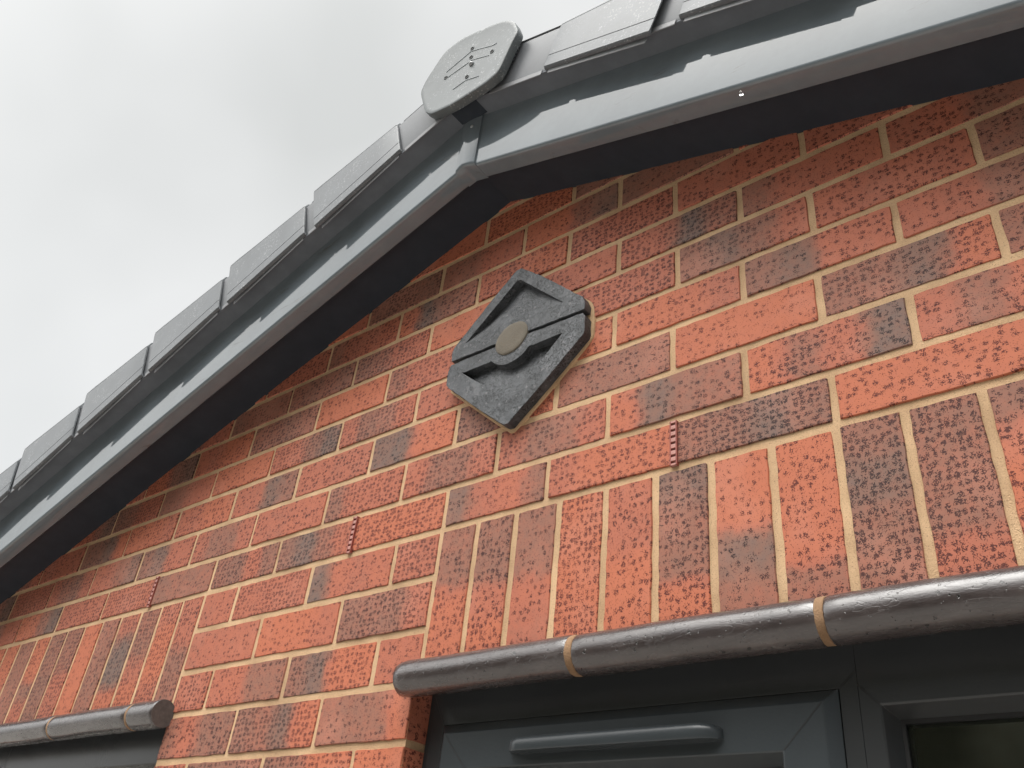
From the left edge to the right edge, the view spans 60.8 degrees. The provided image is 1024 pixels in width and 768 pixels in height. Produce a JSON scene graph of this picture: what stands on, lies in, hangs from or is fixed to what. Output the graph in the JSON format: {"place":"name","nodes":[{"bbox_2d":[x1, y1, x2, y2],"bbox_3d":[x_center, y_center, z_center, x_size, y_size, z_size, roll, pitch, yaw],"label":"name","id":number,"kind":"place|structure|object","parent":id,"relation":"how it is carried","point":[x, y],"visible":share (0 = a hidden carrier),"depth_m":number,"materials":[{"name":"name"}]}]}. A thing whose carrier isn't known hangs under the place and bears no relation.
{"place":"outdoors","nodes":[
{"label":"outdoors","id":0,"kind":"place"},
{"bbox_2d":[0,0,606,473],"label":"sky","id":1,"kind":"structure","parent":0,"point":[147,147],"materials":[{"name":"white"}]},
{"bbox_2d":[0,0,1023,767],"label":"brick house","id":2,"kind":"structure","parent":0,"point":[794,274],"depth_m":1.35,"materials":[{"name":"brick"}]},
{"bbox_2d":[0,728,165,767],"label":"window","id":3,"kind":"structure","parent":2,"relation":"in","point":[138,749],"depth_m":1.89,"materials":[{"name":"plastic"}]},
{"bbox_2d":[146,576,159,607],"bbox_3d":[-0.815,0.476,1.991,0.011,0.072,0.013,-20,-42,34],"label":"weep vent","id":4,"kind":"object","parent":2,"relation":"attached to","point":[149,605],"visible":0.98,"depth_m":1.99,"materials":[{"name":"plastic"}]},
{"bbox_2d":[346,516,359,553],"bbox_3d":[-0.291,0.280,1.609,0.011,0.072,0.013,-20,-42,34],"label":"weep vent","id":5,"kind":"object","parent":2,"relation":"attached to","point":[352,536],"visible":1,"depth_m":1.60,"materials":[{"name":"plastic"}]},
{"bbox_2d":[446,268,596,433],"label":"carved block","id":6,"kind":"structure","parent":2,"relation":"attached to","point":[522,345],"depth_m":1.53,"materials":[{"name":"black stone"}]},
{"bbox_2d":[670,420,678,467],"bbox_3d":[0.230,0.085,1.229,0.011,0.072,0.013,-20,-42,34],"label":"weep vent","id":7,"kind":"object","parent":2,"relation":"attached to","point":[674,443],"visible":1,"depth_m":1.22,"materials":[{"name":"plastic"}]},
{"bbox_2d":[422,624,1023,767],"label":"window","id":8,"kind":"structure","parent":2,"relation":"in","point":[955,699],"depth_m":0.98,"materials":[{"name":"plastic"}]}
]}

